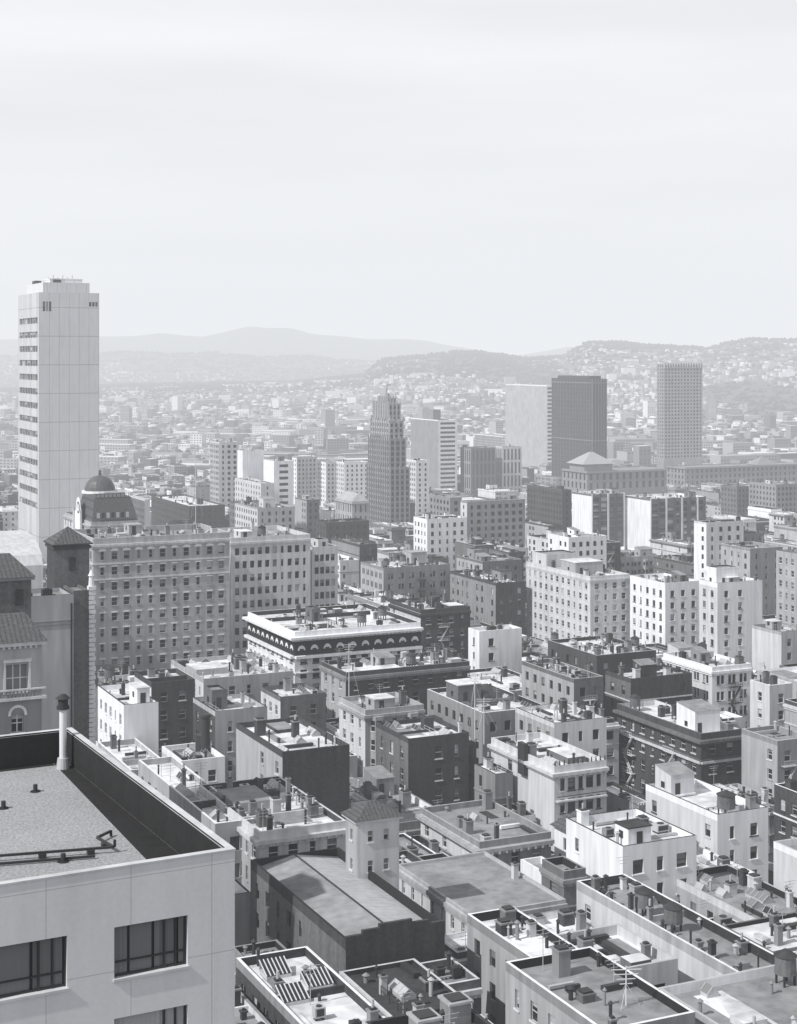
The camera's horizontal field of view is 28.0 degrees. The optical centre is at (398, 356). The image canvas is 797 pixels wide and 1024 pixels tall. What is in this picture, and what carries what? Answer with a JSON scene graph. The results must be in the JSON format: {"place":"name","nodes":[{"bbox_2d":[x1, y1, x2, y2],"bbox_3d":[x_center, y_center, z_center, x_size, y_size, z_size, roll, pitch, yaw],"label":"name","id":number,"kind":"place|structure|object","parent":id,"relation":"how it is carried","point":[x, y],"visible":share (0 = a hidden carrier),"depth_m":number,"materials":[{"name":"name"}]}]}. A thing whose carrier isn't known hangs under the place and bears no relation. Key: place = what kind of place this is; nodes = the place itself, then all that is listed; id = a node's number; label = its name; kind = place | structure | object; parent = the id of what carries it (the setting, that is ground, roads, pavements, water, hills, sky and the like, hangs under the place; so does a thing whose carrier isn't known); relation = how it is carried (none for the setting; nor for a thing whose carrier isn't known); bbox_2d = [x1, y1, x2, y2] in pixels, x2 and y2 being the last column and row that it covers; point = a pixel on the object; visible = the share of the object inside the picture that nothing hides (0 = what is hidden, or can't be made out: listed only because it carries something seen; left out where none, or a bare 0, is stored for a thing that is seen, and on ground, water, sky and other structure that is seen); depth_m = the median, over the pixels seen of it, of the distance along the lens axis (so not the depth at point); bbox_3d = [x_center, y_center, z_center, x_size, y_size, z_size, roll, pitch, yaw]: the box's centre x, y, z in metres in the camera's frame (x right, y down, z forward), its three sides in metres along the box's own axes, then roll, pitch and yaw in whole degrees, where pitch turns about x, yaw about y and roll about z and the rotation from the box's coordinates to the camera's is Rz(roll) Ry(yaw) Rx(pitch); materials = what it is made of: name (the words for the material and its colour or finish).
{"place":"outdoors","nodes":[
{"label":"outdoors","id":0,"kind":"place"},
{"bbox_2d":[0,327,796,885],"bbox_3d":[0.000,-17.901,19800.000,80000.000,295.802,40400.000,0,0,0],"label":"ground","id":1,"kind":"structure","parent":0,"point":[260,341],"depth_m":6686.57,"materials":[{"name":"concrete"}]},
{"bbox_2d":[0,612,47,734],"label":"ornate brick building","id":2,"kind":"structure","parent":1,"relation":"on","point":[23,639],"depth_m":149.24,"materials":[{"name":"white paint"}]},
{"bbox_2d":[31,587,73,729],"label":"plastered apartment building","id":3,"kind":"structure","parent":1,"relation":"on","point":[52,614],"depth_m":181.27,"materials":[{"name":"grey paint"}]},
{"bbox_2d":[18,275,98,562],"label":"hotel tower","id":4,"kind":"structure","parent":1,"relation":"on","point":[58,394],"depth_m":706.79,"materials":[{"name":"white concrete"}]},
{"bbox_2d":[43,526,92,587],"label":"brick turret","id":5,"kind":"object","parent":1,"relation":"on","point":[68,547],"visible":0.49,"depth_m":191.05,"materials":[{"name":"brick"}]},
{"bbox_2d":[63,570,95,744],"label":"brick tower building","id":6,"kind":"structure","parent":1,"relation":"on","point":[84,690],"depth_m":186.62,"materials":[{"name":"grey brick"}]},
{"bbox_2d":[62,470,139,528],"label":"domed hotel","id":7,"kind":"structure","parent":1,"relation":"on","point":[103,502],"depth_m":431.28,"materials":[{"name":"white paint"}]},
{"bbox_2d":[89,661,137,741],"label":"apartment building","id":8,"kind":"structure","parent":1,"relation":"on","point":[109,674],"depth_m":299.71,"materials":[{"name":"beige paint"}]},
{"bbox_2d":[0,694,235,1023],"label":"panelled apartment building","id":9,"kind":"structure","parent":1,"relation":"on","point":[117,892],"depth_m":57.27,"materials":[{"name":"beige paint"}]},
{"bbox_2d":[98,677,157,754],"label":"white apartment building","id":10,"kind":"structure","parent":1,"relation":"on","point":[129,710],"depth_m":247.02,"materials":[{"name":"paint"}]},
{"bbox_2d":[98,734,158,775],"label":"apartment building","id":11,"kind":"structure","parent":1,"relation":"on","point":[128,753],"depth_m":238.76,"materials":[{"name":"white paint"}]},
{"bbox_2d":[73,521,230,670],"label":"hotel building","id":12,"kind":"structure","parent":1,"relation":"on","point":[162,597],"depth_m":343.75,"materials":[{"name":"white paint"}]},
{"bbox_2d":[134,668,194,748],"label":"brick building","id":13,"kind":"structure","parent":1,"relation":"on","point":[172,691],"depth_m":277.13,"materials":[{"name":"beige paint"}]},
{"bbox_2d":[151,493,224,527],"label":"warehouse building","id":14,"kind":"structure","parent":1,"relation":"on","point":[165,509],"depth_m":839.65,"materials":[{"name":"beige paint"}]},
{"bbox_2d":[138,756,253,883],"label":"apartment building","id":15,"kind":"structure","parent":1,"relation":"on","point":[175,780],"depth_m":200.40,"materials":[{"name":"white paint"}]},
{"bbox_2d":[210,438,238,505],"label":"apartment tower","id":16,"kind":"structure","parent":1,"relation":"on","point":[223,465],"depth_m":953.00,"materials":[{"name":"beige paint"}]},
{"bbox_2d":[171,648,292,701],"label":"apartment building","id":17,"kind":"structure","parent":1,"relation":"on","point":[250,673],"depth_m":299.96,"materials":[{"name":"beige paint"}]},
{"bbox_2d":[235,879,249,945],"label":"apartment building","id":18,"kind":"structure","parent":1,"relation":"on","point":[242,914],"depth_m":177.35,"materials":[{"name":"white paint"}]},
{"bbox_2d":[230,496,294,529],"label":"apartment building","id":19,"kind":"structure","parent":1,"relation":"on","point":[266,511],"depth_m":728.59,"materials":[{"name":"beige paint"}]},
{"bbox_2d":[194,771,345,890],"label":"apartment building","id":20,"kind":"structure","parent":1,"relation":"on","point":[288,816],"depth_m":188.75,"materials":[{"name":"beige paint"}]},
{"bbox_2d":[263,456,292,505],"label":"stepped office building","id":21,"kind":"structure","parent":1,"relation":"on","point":[278,472],"depth_m":883.09,"materials":[{"name":"white paint"}]},
{"bbox_2d":[236,715,349,819],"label":"brick building","id":22,"kind":"structure","parent":1,"relation":"on","point":[307,757],"depth_m":222.21,"materials":[{"name":"grey paint"}]},
{"bbox_2d":[261,677,325,730],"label":"apartment building","id":23,"kind":"structure","parent":1,"relation":"on","point":[288,699],"depth_m":283.12,"materials":[{"name":"beige paint"}]},
{"bbox_2d":[292,456,316,503],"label":"apartment building","id":24,"kind":"structure","parent":1,"relation":"on","point":[304,475],"depth_m":1153.51,"materials":[{"name":"white paint"}]},
{"bbox_2d":[236,946,385,1023],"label":"skylit building","id":25,"kind":"structure","parent":1,"relation":"on","point":[304,985],"depth_m":138.97,"materials":[{"name":"white paint"}]},
{"bbox_2d":[310,535,337,606],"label":"hotel building","id":26,"kind":"structure","parent":1,"relation":"on","point":[323,572],"depth_m":396.55,"materials":[{"name":"beige paint"}]},
{"bbox_2d":[337,459,367,497],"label":"apartment building","id":27,"kind":"structure","parent":1,"relation":"on","point":[351,476],"depth_m":1124.24,"materials":[{"name":"white paint"}]},
{"bbox_2d":[340,800,403,889],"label":"tiled stair tower","id":28,"kind":"structure","parent":1,"relation":"on","point":[372,835],"depth_m":173.22,"materials":[{"name":"beige paint"}]},
{"bbox_2d":[337,684,424,777],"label":"apartment building","id":29,"kind":"structure","parent":1,"relation":"on","point":[360,715],"depth_m":270.94,"materials":[{"name":"beige paint"}]},
{"bbox_2d":[366,384,409,522],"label":"art deco tower","id":30,"kind":"structure","parent":1,"relation":"on","point":[387,483],"depth_m":956.51,"materials":[{"name":"grey paint"}]},
{"bbox_2d":[350,765,432,835],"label":"apartment building","id":31,"kind":"structure","parent":1,"relation":"on","point":[376,782],"depth_m":238.98,"materials":[{"name":"white paint"}]},
{"bbox_2d":[0,342,796,480],"bbox_3d":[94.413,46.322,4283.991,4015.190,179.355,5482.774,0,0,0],"label":"distant city","id":32,"kind":"object","parent":1,"relation":"on","point":[335,425],"visible":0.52,"depth_m":2930.20},
{"bbox_2d":[0,337,796,474],"bbox_3d":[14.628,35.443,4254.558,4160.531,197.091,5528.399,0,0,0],"label":"distant trees","id":33,"kind":"object","parent":1,"relation":"on","point":[498,359],"visible":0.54,"depth_m":4723.89,"materials":[{"name":"plant"}]},
{"bbox_2d":[0,462,796,559],"bbox_3d":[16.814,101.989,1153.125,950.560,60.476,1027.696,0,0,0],"label":"city blocks","id":34,"kind":"structure","parent":1,"relation":"on","point":[776,526],"depth_m":1000.76,"materials":[{"name":"white paint"}]},
{"bbox_2d":[339,958,471,1016],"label":"apartment building","id":35,"kind":"structure","parent":1,"relation":"on","point":[401,987],"depth_m":146.99,"materials":[{"name":"beige paint"}]},
{"bbox_2d":[361,550,449,599],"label":"apartment building","id":36,"kind":"structure","parent":1,"relation":"on","point":[416,573],"depth_m":481.60,"materials":[{"name":"beige paint"}]},
{"bbox_2d":[406,458,428,515],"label":"apartment building","id":37,"kind":"structure","parent":1,"relation":"on","point":[419,481],"depth_m":1002.17,"materials":[{"name":"white paint"}]},
{"bbox_2d":[365,991,490,1023],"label":"apartment building","id":38,"kind":"structure","parent":1,"relation":"on","point":[454,1008],"depth_m":129.64,"materials":[{"name":"grey paint"}]},
{"bbox_2d":[388,589,470,659],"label":"brick apartment building","id":39,"kind":"structure","parent":1,"relation":"on","point":[444,620],"depth_m":385.87,"materials":[{"name":"grey brick"}]},
{"bbox_2d":[411,409,456,490],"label":"office building","id":40,"kind":"structure","parent":1,"relation":"on","point":[433,437],"depth_m":1306.30,"materials":[{"name":"white paint"}]},
{"bbox_2d":[421,951,482,1013],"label":"apartment building","id":41,"kind":"structure","parent":1,"relation":"on","point":[451,972],"depth_m":151.69,"materials":[{"name":"beige paint"}]},
{"bbox_2d":[460,445,495,493],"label":"office building","id":42,"kind":"structure","parent":1,"relation":"on","point":[477,467],"depth_m":1305.42,"materials":[{"name":"white paint"}]},
{"bbox_2d":[415,789,554,870],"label":"ornamented apartment building","id":43,"kind":"structure","parent":1,"relation":"on","point":[487,823],"depth_m":212.67,"materials":[{"name":"white paint"}]},
{"bbox_2d":[457,547,521,579],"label":"apartment building","id":44,"kind":"structure","parent":1,"relation":"on","point":[484,559],"depth_m":525.79,"materials":[{"name":"beige paint"}]},
{"bbox_2d":[460,493,524,545],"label":"apartment building","id":45,"kind":"structure","parent":1,"relation":"on","point":[503,520],"depth_m":706.42,"materials":[{"name":"beige paint"}]},
{"bbox_2d":[474,752,513,804],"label":"apartment building","id":46,"kind":"structure","parent":1,"relation":"on","point":[497,779],"depth_m":246.17,"materials":[{"name":"beige paint"}]},
{"bbox_2d":[468,623,521,672],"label":"white apartment building","id":47,"kind":"structure","parent":1,"relation":"on","point":[499,644],"depth_m":354.66,"materials":[{"name":"paint"}]},
{"bbox_2d":[496,444,521,490],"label":"office building","id":48,"kind":"structure","parent":1,"relation":"on","point":[508,466],"depth_m":1324.21,"materials":[{"name":"white paint"}]},
{"bbox_2d":[467,905,577,1023],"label":"apartment building","id":49,"kind":"structure","parent":1,"relation":"on","point":[497,939],"depth_m":157.52,"materials":[{"name":"white paint"}]},
{"bbox_2d":[505,384,551,466],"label":"office building","id":50,"kind":"structure","parent":1,"relation":"on","point":[528,418],"depth_m":1731.11,"materials":[{"name":"white paint"}]},
{"bbox_2d":[487,730,608,849],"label":"balconied apartment building","id":51,"kind":"structure","parent":1,"relation":"on","point":[554,779],"depth_m":239.75,"materials":[{"name":"beige paint"}]},
{"bbox_2d":[527,484,570,531],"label":"office building","id":52,"kind":"structure","parent":1,"relation":"on","point":[549,504],"depth_m":862.05,"materials":[{"name":"concrete"}]},
{"bbox_2d":[515,698,606,759],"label":"apartment building","id":53,"kind":"structure","parent":1,"relation":"on","point":[573,723],"depth_m":266.00,"materials":[{"name":"beige paint"}]},
{"bbox_2d":[528,908,593,933],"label":"apartment building","id":54,"kind":"structure","parent":1,"relation":"on","point":[562,920],"depth_m":171.76,"materials":[{"name":"white paint"}]},
{"bbox_2d":[522,653,602,713],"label":"apartment building","id":55,"kind":"structure","parent":1,"relation":"on","point":[549,680],"depth_m":307.12,"materials":[{"name":"beige paint"}]},
{"bbox_2d":[539,856,587,915],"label":"apartment building","id":56,"kind":"structure","parent":1,"relation":"on","point":[562,875],"depth_m":195.96,"materials":[{"name":"concrete"}]},
{"bbox_2d":[548,527,606,568],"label":"apartment building","id":57,"kind":"structure","parent":1,"relation":"on","point":[583,544],"depth_m":564.99,"materials":[{"name":"white paint"}]},
{"bbox_2d":[552,375,606,476],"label":"dark office tower","id":58,"kind":"structure","parent":1,"relation":"on","point":[579,415],"depth_m":1422.02,"materials":[{"name":"concrete"}]},
{"bbox_2d":[572,488,624,546],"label":"striped apartment building","id":59,"kind":"structure","parent":1,"relation":"on","point":[602,511],"depth_m":805.51,"materials":[{"name":"white paint"}]},
{"bbox_2d":[505,928,694,1023],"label":"apartment building","id":60,"kind":"structure","parent":1,"relation":"on","point":[562,984],"depth_m":138.16,"materials":[{"name":"white paint"}]},
{"bbox_2d":[548,633,655,716],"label":"brick building","id":61,"kind":"structure","parent":1,"relation":"on","point":[601,653],"depth_m":341.99,"materials":[{"name":"beige paint"}]},
{"bbox_2d":[562,452,666,494],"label":"civic library","id":62,"kind":"structure","parent":1,"relation":"on","point":[590,471],"depth_m":1267.34,"materials":[{"name":"stone"}]},
{"bbox_2d":[557,923,677,987],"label":"apartment building","id":63,"kind":"structure","parent":1,"relation":"on","point":[657,966],"depth_m":158.18,"materials":[{"name":"beige paint"}]},
{"bbox_2d":[605,658,692,721],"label":"brick building","id":64,"kind":"structure","parent":1,"relation":"on","point":[646,679],"depth_m":309.23,"materials":[{"name":"grey brick"}]},
{"bbox_2d":[630,570,698,646],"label":"white apartment building","id":65,"kind":"structure","parent":1,"relation":"on","point":[664,608],"depth_m":423.94,"materials":[{"name":"paint"}]},
{"bbox_2d":[625,491,705,548],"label":"striped apartment building","id":66,"kind":"structure","parent":1,"relation":"on","point":[648,517],"depth_m":798.36,"materials":[{"name":"white paint"}]},
{"bbox_2d":[657,363,701,468],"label":"apartment tower","id":67,"kind":"structure","parent":1,"relation":"on","point":[679,413],"depth_m":1608.62,"materials":[{"name":"beige paint"}]},
{"bbox_2d":[662,642,752,727],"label":"apartment building","id":68,"kind":"structure","parent":1,"relation":"on","point":[722,682],"depth_m":315.23,"materials":[{"name":"white paint"}]},
{"bbox_2d":[658,948,796,1023],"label":"apartment building","id":69,"kind":"structure","parent":1,"relation":"on","point":[764,995],"depth_m":139.62,"materials":[{"name":"white paint"}]},
{"bbox_2d":[699,564,761,667],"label":"white apartment building","id":70,"kind":"structure","parent":1,"relation":"on","point":[730,606],"depth_m":405.27,"materials":[{"name":"paint"}]},
{"bbox_2d":[666,456,796,485],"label":"civic office building","id":71,"kind":"structure","parent":1,"relation":"on","point":[762,468],"depth_m":1426.17,"materials":[{"name":"stone"}]},
{"bbox_2d":[677,859,796,921],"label":"apartment building","id":72,"kind":"structure","parent":1,"relation":"on","point":[740,894],"depth_m":191.42,"materials":[{"name":"beige paint"}]},
{"bbox_2d":[721,536,782,615],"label":"apartment building","id":73,"kind":"structure","parent":1,"relation":"on","point":[751,559],"depth_m":503.35,"materials":[{"name":"white paint"}]},
{"bbox_2d":[721,905,796,952],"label":"apartment building","id":74,"kind":"structure","parent":1,"relation":"on","point":[774,931],"depth_m":167.31,"materials":[{"name":"grey paint"}]},
{"bbox_2d":[742,721,796,796],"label":"apartment building","id":75,"kind":"structure","parent":1,"relation":"on","point":[769,756],"depth_m":261.71,"materials":[{"name":"grey paint"}]},
{"bbox_2d":[750,671,791,727],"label":"apartment building","id":76,"kind":"structure","parent":1,"relation":"on","point":[769,694],"depth_m":301.67,"materials":[{"name":"white paint"}]},
{"bbox_2d":[749,479,796,510],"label":"apartment building","id":77,"kind":"structure","parent":1,"relation":"on","point":[781,494],"depth_m":955.76,"materials":[{"name":"beige paint"}]},
{"bbox_2d":[773,774,796,840],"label":"brick building","id":78,"kind":"structure","parent":1,"relation":"on","point":[785,810],"depth_m":234.26,"materials":[{"name":"grey brick"}]},
{"bbox_2d":[776,547,796,626],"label":"apartment building","id":79,"kind":"structure","parent":1,"relation":"on","point":[786,586],"depth_m":444.47,"materials":[{"name":"beige paint"}]},
{"bbox_2d":[0,0,796,354],"label":"sky","id":80,"kind":"structure","parent":0,"point":[515,177],"materials":[{"name":"white"}]},
{"bbox_2d":[768,861,773,871],"bbox_3d":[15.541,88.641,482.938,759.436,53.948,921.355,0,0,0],"label":"pavement","id":81,"kind":"structure","parent":0,"point":[770,866],"depth_m":241.95,"materials":[{"name":"grey concrete"}]},
{"bbox_2d":[0,553,35,618],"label":"brick turret","id":82,"kind":"object","parent":81,"relation":"on","point":[16,576],"visible":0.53,"depth_m":159.89,"materials":[{"name":"brick"}]},
{"bbox_2d":[0,530,42,588],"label":"barrel roof building","id":83,"kind":"structure","parent":81,"relation":"on","point":[21,547],"depth_m":307.33,"materials":[{"name":"beige paint"}]},
{"bbox_2d":[162,743,224,783],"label":"white apartment building","id":84,"kind":"structure","parent":81,"relation":"on","point":[212,771],"depth_m":234.59,"materials":[{"name":"paint"}]},
{"bbox_2d":[193,684,266,781],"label":"apartment building","id":85,"kind":"structure","parent":81,"relation":"on","point":[228,712],"depth_m":258.60,"materials":[{"name":"grey paint"}]},
{"bbox_2d":[218,519,310,654],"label":"hotel building","id":86,"kind":"structure","parent":81,"relation":"on","point":[269,567],"depth_m":376.08,"materials":[{"name":"beige paint"}]},
{"bbox_2d":[242,600,423,689],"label":"corniced apartment building","id":87,"kind":"structure","parent":81,"relation":"on","point":[300,642],"depth_m":331.13,"materials":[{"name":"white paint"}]},
{"bbox_2d":[316,518,368,543],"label":"office building","id":88,"kind":"structure","parent":81,"relation":"on","point":[328,529],"depth_m":705.12,"materials":[{"name":"concrete"}]},
{"bbox_2d":[250,847,444,973],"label":"gabled hall","id":89,"kind":"structure","parent":81,"relation":"on","point":[330,910],"depth_m":163.11,"materials":[{"name":"concrete"}]},
{"bbox_2d":[331,536,376,584],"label":"brick building","id":90,"kind":"structure","parent":81,"relation":"on","point":[360,549],"depth_m":613.08,"materials":[{"name":"beige paint"}]},
{"bbox_2d":[319,645,470,718],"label":"brick building","id":91,"kind":"structure","parent":81,"relation":"on","point":[416,676],"depth_m":306.95,"materials":[{"name":"grey paint"}]},
{"bbox_2d":[376,715,468,805],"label":"brick apartment building","id":92,"kind":"structure","parent":81,"relation":"on","point":[425,758],"depth_m":250.24,"materials":[{"name":"grey brick"}]},
{"bbox_2d":[414,512,466,570],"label":"apartment building","id":93,"kind":"structure","parent":81,"relation":"on","point":[437,534],"depth_m":624.10,"materials":[{"name":"white paint"}]},
{"bbox_2d":[399,851,567,933],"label":"flat roofed building","id":94,"kind":"structure","parent":81,"relation":"on","point":[453,891],"depth_m":182.32,"materials":[{"name":"beige paint"}]},
{"bbox_2d":[427,673,541,800],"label":"apartment building","id":95,"kind":"structure","parent":81,"relation":"on","point":[451,702],"depth_m":283.92,"materials":[{"name":"white paint"}]},
{"bbox_2d":[450,563,525,634],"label":"apartment building","id":96,"kind":"structure","parent":81,"relation":"on","point":[494,597],"depth_m":460.57,"materials":[{"name":"beige paint"}]},
{"bbox_2d":[470,663,521,695],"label":"apartment building","id":97,"kind":"structure","parent":81,"relation":"on","point":[505,678],"depth_m":339.36,"materials":[{"name":"white paint"}]},
{"bbox_2d":[525,550,629,640],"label":"apartment building","id":98,"kind":"structure","parent":81,"relation":"on","point":[569,594],"depth_m":442.26,"materials":[{"name":"beige paint"}]},
{"bbox_2d":[566,795,696,901],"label":"white apartment building","id":99,"kind":"structure","parent":81,"relation":"on","point":[661,854],"depth_m":195.89,"materials":[{"name":"paint"}]},
{"bbox_2d":[577,856,774,982],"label":"long plastered building","id":100,"kind":"structure","parent":81,"relation":"on","point":[698,945],"depth_m":165.66,"materials":[{"name":"white paint"}]},
{"bbox_2d":[613,694,741,795],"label":"brick apartment building","id":101,"kind":"structure","parent":81,"relation":"on","point":[698,737],"depth_m":279.72,"materials":[{"name":"grey brick"}]},
{"bbox_2d":[646,761,767,882],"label":"white apartment building","id":102,"kind":"structure","parent":81,"relation":"on","point":[719,821],"depth_m":219.54,"materials":[{"name":"paint"}]},
{"bbox_2d":[694,516,743,579],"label":"apartment building","id":103,"kind":"structure","parent":81,"relation":"on","point":[710,536],"depth_m":563.10,"materials":[{"name":"white paint"}]},
{"bbox_2d":[752,619,796,669],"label":"plastered apartment building","id":104,"kind":"structure","parent":81,"relation":"on","point":[774,643],"depth_m":375.95,"materials":[{"name":"beige paint"}]},
{"bbox_2d":[774,838,796,896],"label":"white apartment building","id":105,"kind":"structure","parent":81,"relation":"on","point":[785,860],"depth_m":193.69,"materials":[{"name":"paint"}]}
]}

